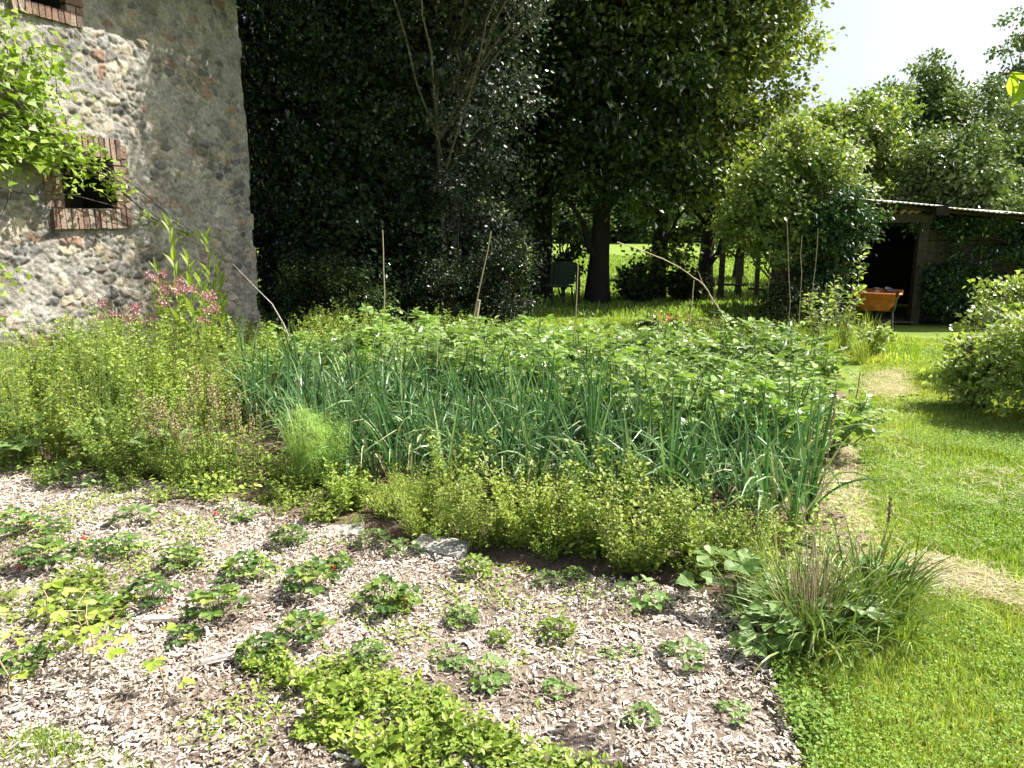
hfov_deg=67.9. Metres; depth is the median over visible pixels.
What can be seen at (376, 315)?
wild plant
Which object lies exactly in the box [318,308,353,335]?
wild plant
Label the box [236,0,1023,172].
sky
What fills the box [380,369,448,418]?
leek plant
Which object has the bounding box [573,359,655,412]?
leek plant
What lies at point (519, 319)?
potato plant
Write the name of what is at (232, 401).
tall herb
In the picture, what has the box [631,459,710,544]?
herb plant
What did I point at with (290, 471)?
herb plant
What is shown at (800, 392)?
leek plant
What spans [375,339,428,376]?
potato plant
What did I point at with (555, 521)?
weed plant
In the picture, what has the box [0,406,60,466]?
broadleaf weed
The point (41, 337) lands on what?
tall herb
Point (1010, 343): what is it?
currant shrub
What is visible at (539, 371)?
potato plant
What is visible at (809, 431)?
leek plant
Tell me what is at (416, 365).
leek plant
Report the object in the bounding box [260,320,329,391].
leek plant
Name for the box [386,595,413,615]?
plant
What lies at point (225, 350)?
tall herb
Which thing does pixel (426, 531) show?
weed plant
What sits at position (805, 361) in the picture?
potato plant
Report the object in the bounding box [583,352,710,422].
potato plant
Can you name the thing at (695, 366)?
potato plant
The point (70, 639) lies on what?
raspberry shoot
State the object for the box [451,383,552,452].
leek plant
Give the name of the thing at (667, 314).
flowering plant
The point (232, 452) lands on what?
seeding herb
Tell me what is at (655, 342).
potato plant
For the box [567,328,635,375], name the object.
potato plant
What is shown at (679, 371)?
leek plant
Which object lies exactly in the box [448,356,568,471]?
leek plant
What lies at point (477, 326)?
potato plant
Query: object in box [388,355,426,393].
leek plant
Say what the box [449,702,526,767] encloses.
leafy sprig
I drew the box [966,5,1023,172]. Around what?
sparse tree
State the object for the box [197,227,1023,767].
ground
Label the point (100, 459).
tall herb
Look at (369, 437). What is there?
leek plant
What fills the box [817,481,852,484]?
stick
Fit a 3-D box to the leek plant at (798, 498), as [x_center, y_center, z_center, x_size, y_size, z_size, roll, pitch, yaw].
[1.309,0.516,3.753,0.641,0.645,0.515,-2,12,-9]
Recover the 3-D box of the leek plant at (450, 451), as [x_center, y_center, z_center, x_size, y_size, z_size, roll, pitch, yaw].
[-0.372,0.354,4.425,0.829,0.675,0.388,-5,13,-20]
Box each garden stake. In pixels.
[382,230,384,320]
[471,231,490,326]
[473,300,480,327]
[574,266,577,330]
[687,280,693,337]
[712,278,715,329]
[742,262,747,321]
[767,253,769,315]
[787,227,790,342]
[796,238,801,345]
[806,232,817,345]
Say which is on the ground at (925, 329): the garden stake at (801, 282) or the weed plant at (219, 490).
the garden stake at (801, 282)
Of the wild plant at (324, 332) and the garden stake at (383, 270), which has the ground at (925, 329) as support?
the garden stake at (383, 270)
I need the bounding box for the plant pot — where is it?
[884,287,894,292]
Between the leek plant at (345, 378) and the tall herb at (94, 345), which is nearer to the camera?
the leek plant at (345, 378)
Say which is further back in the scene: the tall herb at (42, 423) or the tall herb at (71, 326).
the tall herb at (71, 326)
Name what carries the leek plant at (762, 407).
on the vegetable bed at (526, 558)
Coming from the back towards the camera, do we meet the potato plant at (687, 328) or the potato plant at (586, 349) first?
the potato plant at (687, 328)
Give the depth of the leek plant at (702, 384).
4.99 m
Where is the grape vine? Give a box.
[0,0,217,355]
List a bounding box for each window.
[7,0,82,27]
[42,133,131,228]
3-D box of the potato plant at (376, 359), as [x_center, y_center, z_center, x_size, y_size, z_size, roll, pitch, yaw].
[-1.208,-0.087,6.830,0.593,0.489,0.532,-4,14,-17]
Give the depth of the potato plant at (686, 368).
6.41 m
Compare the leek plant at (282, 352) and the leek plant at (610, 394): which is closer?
the leek plant at (610, 394)
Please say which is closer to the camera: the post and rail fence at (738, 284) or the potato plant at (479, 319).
the potato plant at (479, 319)
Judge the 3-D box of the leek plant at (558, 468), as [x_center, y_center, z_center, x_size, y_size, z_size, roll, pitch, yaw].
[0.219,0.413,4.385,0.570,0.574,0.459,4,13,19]
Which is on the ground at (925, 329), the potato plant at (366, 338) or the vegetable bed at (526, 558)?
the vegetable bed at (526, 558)
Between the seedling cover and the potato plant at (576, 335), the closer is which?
the seedling cover
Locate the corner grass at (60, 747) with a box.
[0,720,159,767]
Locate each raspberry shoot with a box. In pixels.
[0,606,31,694]
[16,579,78,631]
[50,599,126,679]
[53,588,115,657]
[112,622,195,703]
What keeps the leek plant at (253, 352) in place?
on the vegetable bed at (526, 558)
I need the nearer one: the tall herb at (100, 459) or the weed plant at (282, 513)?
the weed plant at (282, 513)
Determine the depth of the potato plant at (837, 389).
5.88 m
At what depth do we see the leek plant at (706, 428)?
4.61 m
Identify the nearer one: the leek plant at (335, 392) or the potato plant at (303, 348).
the leek plant at (335, 392)
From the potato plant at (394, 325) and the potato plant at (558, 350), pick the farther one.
the potato plant at (394, 325)
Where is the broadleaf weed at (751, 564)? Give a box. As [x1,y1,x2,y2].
[675,545,785,608]
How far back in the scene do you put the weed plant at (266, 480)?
4.61 m
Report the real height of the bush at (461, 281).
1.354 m
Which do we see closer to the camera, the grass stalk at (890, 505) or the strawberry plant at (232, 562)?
the grass stalk at (890, 505)
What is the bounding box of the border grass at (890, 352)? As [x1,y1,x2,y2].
[220,316,923,365]
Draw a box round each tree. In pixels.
[236,0,326,313]
[236,0,476,327]
[237,6,464,275]
[312,0,574,320]
[320,7,533,239]
[407,0,666,300]
[463,193,518,223]
[473,0,777,303]
[477,158,535,227]
[504,190,557,241]
[524,189,620,242]
[527,0,803,299]
[576,200,641,241]
[610,188,688,243]
[640,0,847,297]
[667,205,701,241]
[679,97,796,276]
[687,149,718,240]
[770,73,930,224]
[850,47,1011,199]
[866,111,1023,226]
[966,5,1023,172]
[979,93,1023,197]
[1003,70,1023,105]
[1004,164,1023,202]
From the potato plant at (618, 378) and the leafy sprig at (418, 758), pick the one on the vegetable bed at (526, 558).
the potato plant at (618, 378)
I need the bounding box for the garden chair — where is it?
[542,261,575,306]
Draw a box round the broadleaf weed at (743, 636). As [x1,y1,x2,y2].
[729,599,807,656]
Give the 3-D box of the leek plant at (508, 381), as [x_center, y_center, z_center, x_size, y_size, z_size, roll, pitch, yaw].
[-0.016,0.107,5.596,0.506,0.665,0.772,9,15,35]
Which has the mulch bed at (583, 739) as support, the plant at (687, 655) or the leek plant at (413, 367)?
the plant at (687, 655)
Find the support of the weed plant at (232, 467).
on the vegetable bed at (526, 558)
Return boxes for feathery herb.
[350,465,418,519]
[377,458,487,540]
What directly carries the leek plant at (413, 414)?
on the vegetable bed at (526, 558)
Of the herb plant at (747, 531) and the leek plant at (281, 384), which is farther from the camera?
the leek plant at (281, 384)
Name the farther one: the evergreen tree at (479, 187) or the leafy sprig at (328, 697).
the evergreen tree at (479, 187)
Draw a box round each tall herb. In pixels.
[0,320,18,366]
[0,324,64,413]
[0,335,39,391]
[0,336,100,439]
[0,339,57,469]
[0,341,8,428]
[0,345,94,466]
[0,348,53,431]
[0,351,30,423]
[14,313,87,389]
[20,306,129,420]
[23,311,97,373]
[28,339,94,419]
[41,329,141,442]
[42,337,107,407]
[44,310,151,409]
[51,388,136,468]
[56,320,137,384]
[60,397,144,480]
[75,332,162,424]
[76,301,141,382]
[76,303,147,375]
[79,313,195,426]
[82,319,181,408]
[83,316,166,387]
[85,359,168,453]
[120,312,186,396]
[125,332,207,416]
[128,319,178,375]
[129,363,202,455]
[154,319,226,389]
[159,356,236,432]
[163,336,220,397]
[179,311,254,389]
[189,366,231,418]
[199,338,248,407]
[204,316,286,386]
[204,359,255,407]
[205,345,281,421]
[237,333,290,361]
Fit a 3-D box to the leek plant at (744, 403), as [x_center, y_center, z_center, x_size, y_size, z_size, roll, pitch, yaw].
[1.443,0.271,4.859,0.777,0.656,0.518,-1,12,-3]
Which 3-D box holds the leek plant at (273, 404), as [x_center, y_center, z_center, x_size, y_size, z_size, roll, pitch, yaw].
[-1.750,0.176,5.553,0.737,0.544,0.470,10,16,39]
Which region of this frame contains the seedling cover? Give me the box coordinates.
[0,469,796,767]
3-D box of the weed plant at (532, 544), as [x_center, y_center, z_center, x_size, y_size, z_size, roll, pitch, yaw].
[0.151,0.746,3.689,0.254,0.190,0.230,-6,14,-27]
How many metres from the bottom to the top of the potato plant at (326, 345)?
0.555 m
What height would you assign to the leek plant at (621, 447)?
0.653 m
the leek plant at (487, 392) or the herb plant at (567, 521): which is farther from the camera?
the leek plant at (487, 392)
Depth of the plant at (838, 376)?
6.94 m
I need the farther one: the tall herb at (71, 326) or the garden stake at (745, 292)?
the garden stake at (745, 292)
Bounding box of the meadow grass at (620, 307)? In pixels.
[256,254,907,317]
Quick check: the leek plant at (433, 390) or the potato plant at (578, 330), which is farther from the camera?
the potato plant at (578, 330)
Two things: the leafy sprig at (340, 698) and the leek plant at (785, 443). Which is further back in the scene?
the leek plant at (785, 443)
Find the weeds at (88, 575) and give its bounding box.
[0,544,133,654]
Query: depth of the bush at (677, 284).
15.03 m
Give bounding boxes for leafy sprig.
[241,646,298,678]
[257,651,287,684]
[264,662,312,690]
[273,655,331,691]
[288,661,354,704]
[288,718,321,746]
[295,714,322,744]
[301,670,370,719]
[302,701,338,737]
[314,654,346,678]
[317,701,373,754]
[322,729,349,751]
[323,678,356,720]
[327,657,362,680]
[327,664,376,716]
[340,682,378,719]
[349,680,391,712]
[350,723,423,767]
[357,722,416,767]
[365,707,393,728]
[372,718,423,764]
[373,666,422,702]
[394,692,466,737]
[397,682,424,706]
[404,740,449,764]
[408,712,464,752]
[409,681,451,725]
[409,755,420,767]
[420,726,469,767]
[425,736,455,767]
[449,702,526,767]
[554,755,589,767]
[563,758,596,767]
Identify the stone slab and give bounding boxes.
[324,523,363,539]
[410,534,470,562]
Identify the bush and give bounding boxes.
[257,249,406,334]
[259,225,404,312]
[363,206,481,308]
[386,251,517,326]
[421,205,565,306]
[449,225,555,326]
[547,214,588,297]
[610,257,666,301]
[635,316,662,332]
[662,263,716,300]
[702,108,896,312]
[746,270,865,331]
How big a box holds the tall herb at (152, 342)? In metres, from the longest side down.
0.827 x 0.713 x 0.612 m
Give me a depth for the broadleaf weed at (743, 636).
2.77 m
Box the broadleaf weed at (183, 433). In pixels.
[128,419,212,462]
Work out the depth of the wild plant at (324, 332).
8.46 m
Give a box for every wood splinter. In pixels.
[143,615,171,620]
[198,649,248,665]
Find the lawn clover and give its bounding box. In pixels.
[794,426,1023,767]
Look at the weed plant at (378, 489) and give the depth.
4.35 m
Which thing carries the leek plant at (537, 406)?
on the vegetable bed at (526, 558)
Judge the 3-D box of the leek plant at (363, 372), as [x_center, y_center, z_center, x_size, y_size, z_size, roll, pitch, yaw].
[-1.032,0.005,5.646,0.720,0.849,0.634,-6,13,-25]
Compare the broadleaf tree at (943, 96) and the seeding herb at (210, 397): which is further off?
the broadleaf tree at (943, 96)
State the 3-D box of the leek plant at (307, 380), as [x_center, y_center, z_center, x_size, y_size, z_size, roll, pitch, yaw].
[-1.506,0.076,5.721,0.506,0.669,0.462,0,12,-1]
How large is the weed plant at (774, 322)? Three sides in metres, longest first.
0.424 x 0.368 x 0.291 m
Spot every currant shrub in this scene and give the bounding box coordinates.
[920,324,1023,417]
[942,268,1023,381]
[949,297,1023,422]
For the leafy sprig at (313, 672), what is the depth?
2.60 m
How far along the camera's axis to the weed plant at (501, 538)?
3.75 m
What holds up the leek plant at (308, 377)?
on the vegetable bed at (526, 558)
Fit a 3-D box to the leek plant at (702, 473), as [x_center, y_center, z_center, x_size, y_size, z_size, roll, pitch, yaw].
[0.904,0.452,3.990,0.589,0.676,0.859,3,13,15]
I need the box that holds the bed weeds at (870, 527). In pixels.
[0,328,880,590]
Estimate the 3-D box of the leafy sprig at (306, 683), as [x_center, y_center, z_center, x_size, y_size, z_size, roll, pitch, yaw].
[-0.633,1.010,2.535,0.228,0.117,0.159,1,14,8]
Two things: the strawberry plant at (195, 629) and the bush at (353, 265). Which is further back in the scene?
the bush at (353, 265)
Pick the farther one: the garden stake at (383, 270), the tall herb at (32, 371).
the garden stake at (383, 270)
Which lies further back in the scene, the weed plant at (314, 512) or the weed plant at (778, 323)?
the weed plant at (778, 323)
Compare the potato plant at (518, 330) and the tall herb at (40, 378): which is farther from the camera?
the potato plant at (518, 330)
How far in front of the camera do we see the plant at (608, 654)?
2.78 m
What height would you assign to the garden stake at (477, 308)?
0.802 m
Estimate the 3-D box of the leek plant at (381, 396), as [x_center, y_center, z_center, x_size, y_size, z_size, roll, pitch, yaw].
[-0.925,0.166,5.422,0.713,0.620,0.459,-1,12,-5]
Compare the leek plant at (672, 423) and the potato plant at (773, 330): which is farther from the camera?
the potato plant at (773, 330)
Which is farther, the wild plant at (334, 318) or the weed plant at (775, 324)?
the weed plant at (775, 324)
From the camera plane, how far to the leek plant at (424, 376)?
5.76 m
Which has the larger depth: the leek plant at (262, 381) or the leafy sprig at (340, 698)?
the leek plant at (262, 381)
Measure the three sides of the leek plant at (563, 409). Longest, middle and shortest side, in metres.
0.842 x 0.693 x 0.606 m
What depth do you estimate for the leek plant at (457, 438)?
4.58 m
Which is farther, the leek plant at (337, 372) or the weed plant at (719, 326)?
the weed plant at (719, 326)
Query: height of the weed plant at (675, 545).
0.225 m
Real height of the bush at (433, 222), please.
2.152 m
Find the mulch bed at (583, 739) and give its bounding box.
[0,471,818,767]
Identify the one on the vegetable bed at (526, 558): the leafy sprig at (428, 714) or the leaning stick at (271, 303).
the leaning stick at (271, 303)
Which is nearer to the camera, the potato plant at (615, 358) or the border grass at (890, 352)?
the potato plant at (615, 358)
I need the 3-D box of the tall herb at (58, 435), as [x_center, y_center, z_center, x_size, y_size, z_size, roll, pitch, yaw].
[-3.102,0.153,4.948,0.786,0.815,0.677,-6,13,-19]
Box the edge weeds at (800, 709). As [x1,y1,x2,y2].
[740,575,865,767]
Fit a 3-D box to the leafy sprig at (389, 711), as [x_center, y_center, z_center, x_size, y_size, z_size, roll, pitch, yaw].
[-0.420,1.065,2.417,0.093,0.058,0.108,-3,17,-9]
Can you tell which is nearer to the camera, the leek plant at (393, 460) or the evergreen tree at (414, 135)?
the leek plant at (393, 460)
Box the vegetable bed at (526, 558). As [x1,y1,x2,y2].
[0,340,889,623]
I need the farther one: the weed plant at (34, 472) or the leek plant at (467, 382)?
the leek plant at (467, 382)
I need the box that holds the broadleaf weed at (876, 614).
[810,583,899,639]
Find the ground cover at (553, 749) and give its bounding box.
[238,641,621,767]
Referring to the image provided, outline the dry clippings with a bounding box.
[759,331,1023,607]
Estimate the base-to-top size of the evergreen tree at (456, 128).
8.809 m
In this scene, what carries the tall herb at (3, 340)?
on the vegetable bed at (526, 558)
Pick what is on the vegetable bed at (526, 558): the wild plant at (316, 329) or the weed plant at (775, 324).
the wild plant at (316, 329)
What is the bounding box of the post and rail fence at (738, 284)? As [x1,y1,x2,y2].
[707,252,768,299]
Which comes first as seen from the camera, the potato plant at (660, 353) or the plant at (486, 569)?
the plant at (486, 569)
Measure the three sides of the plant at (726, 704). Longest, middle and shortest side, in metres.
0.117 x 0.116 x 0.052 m
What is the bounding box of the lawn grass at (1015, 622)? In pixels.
[768,336,1023,767]
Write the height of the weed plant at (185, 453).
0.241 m
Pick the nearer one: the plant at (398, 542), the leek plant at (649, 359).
the plant at (398, 542)
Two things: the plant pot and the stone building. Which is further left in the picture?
the stone building
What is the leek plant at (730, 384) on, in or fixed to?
on the vegetable bed at (526, 558)
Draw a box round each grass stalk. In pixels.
[810,392,837,554]
[876,497,892,586]
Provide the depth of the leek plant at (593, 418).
4.48 m
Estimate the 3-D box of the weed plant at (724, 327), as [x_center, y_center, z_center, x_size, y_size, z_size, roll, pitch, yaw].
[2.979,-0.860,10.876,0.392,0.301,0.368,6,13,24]
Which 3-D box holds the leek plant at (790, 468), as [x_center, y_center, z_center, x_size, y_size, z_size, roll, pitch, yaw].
[1.454,0.405,3.928,0.629,0.798,0.788,-1,12,-5]
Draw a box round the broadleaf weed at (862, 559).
[850,545,913,597]
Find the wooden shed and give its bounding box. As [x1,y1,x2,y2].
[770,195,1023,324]
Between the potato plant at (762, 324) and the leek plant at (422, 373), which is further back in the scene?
the potato plant at (762, 324)
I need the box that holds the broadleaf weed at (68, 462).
[53,406,146,473]
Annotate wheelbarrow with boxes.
[848,288,903,330]
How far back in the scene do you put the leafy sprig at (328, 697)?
2.50 m
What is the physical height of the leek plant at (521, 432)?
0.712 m
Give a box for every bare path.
[826,439,885,576]
[850,367,920,396]
[883,552,1023,617]
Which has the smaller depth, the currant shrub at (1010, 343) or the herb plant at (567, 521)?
the herb plant at (567, 521)
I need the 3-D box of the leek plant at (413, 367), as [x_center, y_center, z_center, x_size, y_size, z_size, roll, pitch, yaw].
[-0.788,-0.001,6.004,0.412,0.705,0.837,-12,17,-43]
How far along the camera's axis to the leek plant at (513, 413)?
4.68 m
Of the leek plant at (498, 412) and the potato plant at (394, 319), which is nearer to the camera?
the leek plant at (498, 412)
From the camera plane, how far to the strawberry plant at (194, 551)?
3.46 m
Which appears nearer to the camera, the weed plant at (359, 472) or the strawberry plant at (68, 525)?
the strawberry plant at (68, 525)
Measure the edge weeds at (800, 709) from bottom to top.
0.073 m
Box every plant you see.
[0,504,51,537]
[0,644,58,675]
[9,530,78,568]
[27,462,63,483]
[30,463,61,485]
[37,470,77,487]
[39,517,76,531]
[48,465,72,479]
[52,446,88,461]
[67,594,121,622]
[69,537,105,555]
[81,471,121,487]
[87,475,106,487]
[93,297,172,368]
[95,531,151,555]
[104,503,158,525]
[105,466,138,492]
[108,457,145,482]
[112,571,183,610]
[116,475,142,493]
[125,454,169,475]
[128,448,153,468]
[135,474,186,505]
[144,270,185,380]
[147,451,197,481]
[150,213,205,366]
[151,443,210,482]
[157,541,204,569]
[161,434,206,463]
[161,437,212,472]
[165,623,201,649]
[168,458,206,488]
[169,436,228,470]
[171,284,221,382]
[177,577,254,620]
[182,485,206,495]
[183,478,213,497]
[190,436,238,471]
[192,227,232,360]
[192,478,230,503]
[193,452,244,487]
[201,472,232,492]
[207,358,265,413]
[210,305,244,349]
[210,484,225,495]
[215,313,259,389]
[215,457,244,479]
[218,332,304,392]
[218,470,258,491]
[218,501,259,522]
[219,326,299,411]
[219,352,321,421]
[220,549,275,579]
[225,341,319,433]
[227,318,289,380]
[231,631,284,668]
[232,313,278,345]
[232,354,286,396]
[232,356,272,431]
[239,348,288,415]
[241,375,314,431]
[245,323,354,386]
[245,347,283,423]
[246,320,272,345]
[246,346,326,419]
[248,365,331,442]
[248,440,297,481]
[250,338,311,406]
[252,350,336,432]
[255,335,280,351]
[255,366,340,428]
[255,488,274,504]
[256,368,345,434]
[257,388,385,476]
[257,474,278,485]
[258,374,303,465]
[259,326,310,385]
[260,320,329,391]
[260,468,318,501]
[262,499,288,518]
[264,333,340,399]
[266,448,297,477]
[267,328,288,353]
[267,333,294,355]
[267,524,312,545]
[270,401,354,488]
[271,454,315,495]
[272,361,350,443]
[273,483,313,509]
[274,609,336,644]
[277,348,320,391]
[277,349,345,390]
[279,556,345,595]
[280,326,365,374]
[282,350,342,399]
[282,383,377,478]
[284,345,338,420]
[284,466,325,489]
[285,382,366,465]
[286,335,348,402]
[287,356,325,411]
[288,305,317,333]
[288,307,340,352]
[288,334,334,376]
[290,349,324,409]
[291,382,354,433]
[292,316,395,369]
[293,484,349,528]
[296,327,359,408]
[297,390,372,475]
[298,336,359,417]
[298,348,381,401]
[298,402,406,490]
[299,301,347,342]
[302,381,377,455]
[302,486,329,506]
[309,343,393,411]
[310,303,408,364]
[310,356,367,399]
[310,369,389,429]
[311,372,398,457]
[312,320,342,344]
[313,373,380,465]
[315,390,449,482]
[316,299,354,338]
[316,337,408,405]
[316,402,393,485]
[316,465,358,498]
[317,318,371,348]
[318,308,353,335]
[318,309,348,337]
[321,342,384,395]
[321,348,350,386]
[323,454,366,485]
[323,457,371,512]
[324,354,375,419]
[325,472,369,504]
[325,550,355,571]
[326,351,382,386]
[327,329,395,383]
[330,336,393,415]
[330,339,380,409]
[332,355,426,471]
[333,370,409,469]
[336,349,436,442]
[338,352,398,390]
[341,367,452,461]
[341,511,363,526]
[344,304,368,332]
[345,345,400,371]
[347,638,393,665]
[348,328,401,387]
[350,366,428,437]
[350,368,422,452]
[351,353,392,400]
[351,527,390,547]
[352,573,422,613]
[355,349,450,407]
[359,324,470,388]
[360,315,412,345]
[361,309,430,364]
[361,378,459,489]
[362,336,421,394]
[362,350,436,473]
[363,346,444,425]
[365,306,402,331]
[366,475,400,502]
[367,489,401,519]
[368,347,477,444]
[369,311,423,334]
[369,349,426,428]
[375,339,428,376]
[375,359,483,432]
[376,390,512,490]
[377,381,468,457]
[378,338,467,424]
[379,341,447,413]
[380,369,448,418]
[382,377,489,478]
[383,332,439,364]
[384,468,431,505]
[384,537,426,556]
[386,361,461,418]
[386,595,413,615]
[387,333,488,407]
[388,306,443,338]
[388,320,428,349]
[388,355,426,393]
[389,338,439,395]
[391,319,483,362]
[391,342,445,382]
[391,470,439,496]
[392,333,462,398]
[393,371,462,476]
[397,398,487,474]
[408,303,446,327]
[410,361,484,448]
[411,308,467,343]
[414,511,437,534]
[416,326,524,381]
[416,505,469,539]
[418,495,454,520]
[419,334,500,429]
[420,379,454,450]
[421,491,454,517]
[424,366,527,447]
[426,303,470,328]
[426,425,496,519]
[428,319,507,365]
[429,386,540,485]
[430,643,468,670]
[431,362,479,406]
[432,356,483,433]
[434,347,502,396]
[435,314,493,341]
[436,464,521,552]
[438,333,525,401]
[438,399,518,482]
[440,311,472,328]
[440,390,507,455]
[441,359,493,419]
[443,359,519,448]
[443,604,480,627]
[444,365,527,416]
[445,358,492,409]
[446,342,481,395]
[447,315,523,358]
[447,383,562,494]
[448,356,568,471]
[449,340,566,416]
[449,370,532,480]
[449,375,517,468]
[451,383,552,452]
[454,378,592,505]
[454,501,488,530]
[457,553,495,578]
[459,368,572,464]
[461,352,551,433]
[465,653,510,694]
[469,329,584,406]
[469,349,535,400]
[469,357,508,410]
[472,323,526,344]
[475,316,517,341]
[476,329,561,370]
[476,341,562,377]
[476,388,539,474]
[476,402,566,492]
[478,343,537,428]
[479,481,522,506]
[483,423,564,499]
[484,329,540,439]
[485,315,514,330]
[486,462,563,551]
[487,503,537,546]
[487,626,512,645]
[489,373,621,470]
[492,321,530,342]
[493,378,552,434]
[494,314,581,351]
[495,378,568,478]
[496,311,552,350]
[496,366,585,463]
[497,355,546,420]
[498,342,584,448]
[500,401,569,468]
[502,321,576,366]
[502,338,557,397]
[503,358,596,424]
[503,451,581,525]
[504,410,594,495]
[505,339,574,413]
[511,398,643,498]
[514,361,570,443]
[514,516,571,557]
[515,347,579,450]
[518,320,608,368]
[521,351,604,441]
[523,469,604,550]
[526,360,633,445]
[527,350,573,400]
[530,347,589,416]
[530,360,632,446]
[530,381,621,491]
[531,504,577,549]
[532,569,565,586]
[536,612,577,642]
[537,537,565,562]
[540,325,611,345]
[540,360,641,466]
[540,518,589,554]
[541,677,579,700]
[543,352,593,394]
[543,391,607,461]
[544,352,639,446]
[546,329,613,372]
[548,324,608,341]
[549,364,633,453]
[549,401,616,507]
[550,360,662,462]
[550,397,670,516]
[553,355,573,388]
[553,490,585,515]
[558,332,669,383]
[559,435,650,558]
[560,366,632,416]
[560,367,641,435]
[562,352,624,392]
[562,565,588,580]
[564,347,618,415]
[566,353,634,438]
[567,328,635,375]
[567,405,660,495]
[568,317,649,360]
[571,334,695,390]
[572,541,597,559]
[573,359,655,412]
[576,366,695,458]
[579,468,713,578]
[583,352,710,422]
[584,356,709,461]
[584,385,631,470]
[585,398,721,504]
[587,329,670,367]
[587,364,654,434]
[588,322,611,338]
[590,397,668,517]
[593,361,733,452]
[593,412,770,515]
[596,646,616,658]
[598,516,671,569]
[601,367,700,487]
[603,328,685,371]
[605,412,668,489]
[608,317,701,368]
[610,319,652,356]
[611,319,691,348]
[611,355,747,464]
[613,386,699,463]
[613,520,667,575]
[614,381,698,439]
[615,574,672,610]
[618,389,714,455]
[620,644,642,657]
[621,350,661,387]
[621,362,730,475]
[622,358,675,390]
[622,385,721,520]
[622,701,660,727]
[623,409,738,525]
[628,318,696,369]
[628,332,697,387]
[630,394,758,502]
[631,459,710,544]
[632,356,718,462]
[633,332,753,390]
[639,346,713,408]
[642,368,787,465]
[643,400,727,506]
[644,524,698,565]
[650,312,672,331]
[651,346,694,400]
[653,350,704,387]
[656,356,699,385]
[656,371,697,453]
[657,394,751,459]
[657,637,709,670]
[659,472,748,576]
[660,397,737,472]
[661,310,764,362]
[661,313,705,331]
[661,401,786,511]
[667,522,737,569]
[667,541,717,586]
[675,385,773,496]
[675,506,722,538]
[677,340,720,372]
[680,363,729,416]
[683,326,710,359]
[686,317,710,332]
[686,360,716,373]
[687,317,746,358]
[688,392,778,467]
[689,353,835,430]
[691,505,744,543]
[693,357,772,397]
[693,388,794,463]
[693,407,794,529]
[694,320,805,374]
[695,509,752,553]
[696,363,756,452]
[696,366,738,461]
[697,423,789,513]
[698,317,785,365]
[699,358,787,402]
[701,314,726,333]
[701,355,780,421]
[702,318,780,360]
[703,354,801,434]
[704,355,811,394]
[706,314,730,328]
[707,389,802,476]
[708,352,778,375]
[708,381,840,484]
[709,500,775,546]
[710,422,842,532]
[711,370,796,452]
[713,392,879,518]
[714,380,817,476]
[714,501,790,563]
[715,699,750,723]
[718,374,861,473]
[720,428,836,538]
[722,357,787,434]
[725,362,825,423]
[726,333,825,379]
[726,406,824,494]
[727,389,777,454]
[728,313,755,328]
[732,569,764,586]
[735,390,824,486]
[738,316,758,336]
[741,384,879,480]
[743,314,774,333]
[746,380,822,468]
[755,312,783,325]
[755,370,899,521]
[759,378,875,483]
[763,363,831,402]
[764,316,788,335]
[767,365,830,444]
[767,368,814,384]
[768,316,787,330]
[769,320,851,394]
[771,368,838,428]
[771,501,843,552]
[784,370,843,409]
[789,180,897,327]
[789,344,841,365]
[790,363,900,453]
[795,352,844,386]
[800,292,833,352]
[809,391,891,449]
[827,245,871,350]
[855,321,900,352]
[892,208,1023,325]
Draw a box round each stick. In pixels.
[232,263,291,343]
[617,242,731,335]
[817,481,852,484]
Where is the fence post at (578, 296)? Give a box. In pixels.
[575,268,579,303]
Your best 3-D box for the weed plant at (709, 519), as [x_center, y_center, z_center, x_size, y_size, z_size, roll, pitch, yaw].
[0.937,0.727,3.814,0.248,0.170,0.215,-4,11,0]
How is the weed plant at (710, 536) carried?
on the vegetable bed at (526, 558)
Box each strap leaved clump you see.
[688,521,952,695]
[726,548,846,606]
[753,503,999,652]
[797,647,880,702]
[848,580,980,656]
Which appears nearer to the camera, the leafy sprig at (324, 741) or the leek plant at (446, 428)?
the leafy sprig at (324, 741)
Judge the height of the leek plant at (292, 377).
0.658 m
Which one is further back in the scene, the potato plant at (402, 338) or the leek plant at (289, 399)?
the potato plant at (402, 338)
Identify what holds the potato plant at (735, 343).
on the vegetable bed at (526, 558)
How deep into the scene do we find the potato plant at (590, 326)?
7.79 m
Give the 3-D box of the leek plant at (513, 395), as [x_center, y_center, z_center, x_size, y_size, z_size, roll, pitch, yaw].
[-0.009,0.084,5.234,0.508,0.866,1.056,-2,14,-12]
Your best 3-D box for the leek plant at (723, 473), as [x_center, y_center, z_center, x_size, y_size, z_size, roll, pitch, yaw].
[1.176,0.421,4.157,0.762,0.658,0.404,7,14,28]
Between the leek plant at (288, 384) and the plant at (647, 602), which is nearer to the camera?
the plant at (647, 602)
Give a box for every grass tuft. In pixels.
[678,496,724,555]
[728,514,807,579]
[786,315,818,342]
[798,312,849,356]
[824,309,870,352]
[845,310,880,347]
[849,329,883,362]
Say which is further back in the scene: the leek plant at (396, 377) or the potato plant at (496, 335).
the potato plant at (496, 335)
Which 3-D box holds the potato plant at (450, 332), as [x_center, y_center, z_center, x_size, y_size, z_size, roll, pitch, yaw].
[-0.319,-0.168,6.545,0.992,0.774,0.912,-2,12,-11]
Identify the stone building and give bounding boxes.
[0,0,260,392]
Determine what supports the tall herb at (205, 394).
on the vegetable bed at (526, 558)
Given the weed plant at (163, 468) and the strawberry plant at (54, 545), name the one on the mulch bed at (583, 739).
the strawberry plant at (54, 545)
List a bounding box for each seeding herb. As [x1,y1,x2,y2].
[130,389,166,479]
[142,397,183,483]
[164,405,201,485]
[175,364,218,471]
[202,382,241,483]
[221,406,262,482]
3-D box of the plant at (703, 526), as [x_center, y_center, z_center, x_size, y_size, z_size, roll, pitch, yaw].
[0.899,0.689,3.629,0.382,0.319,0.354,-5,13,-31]

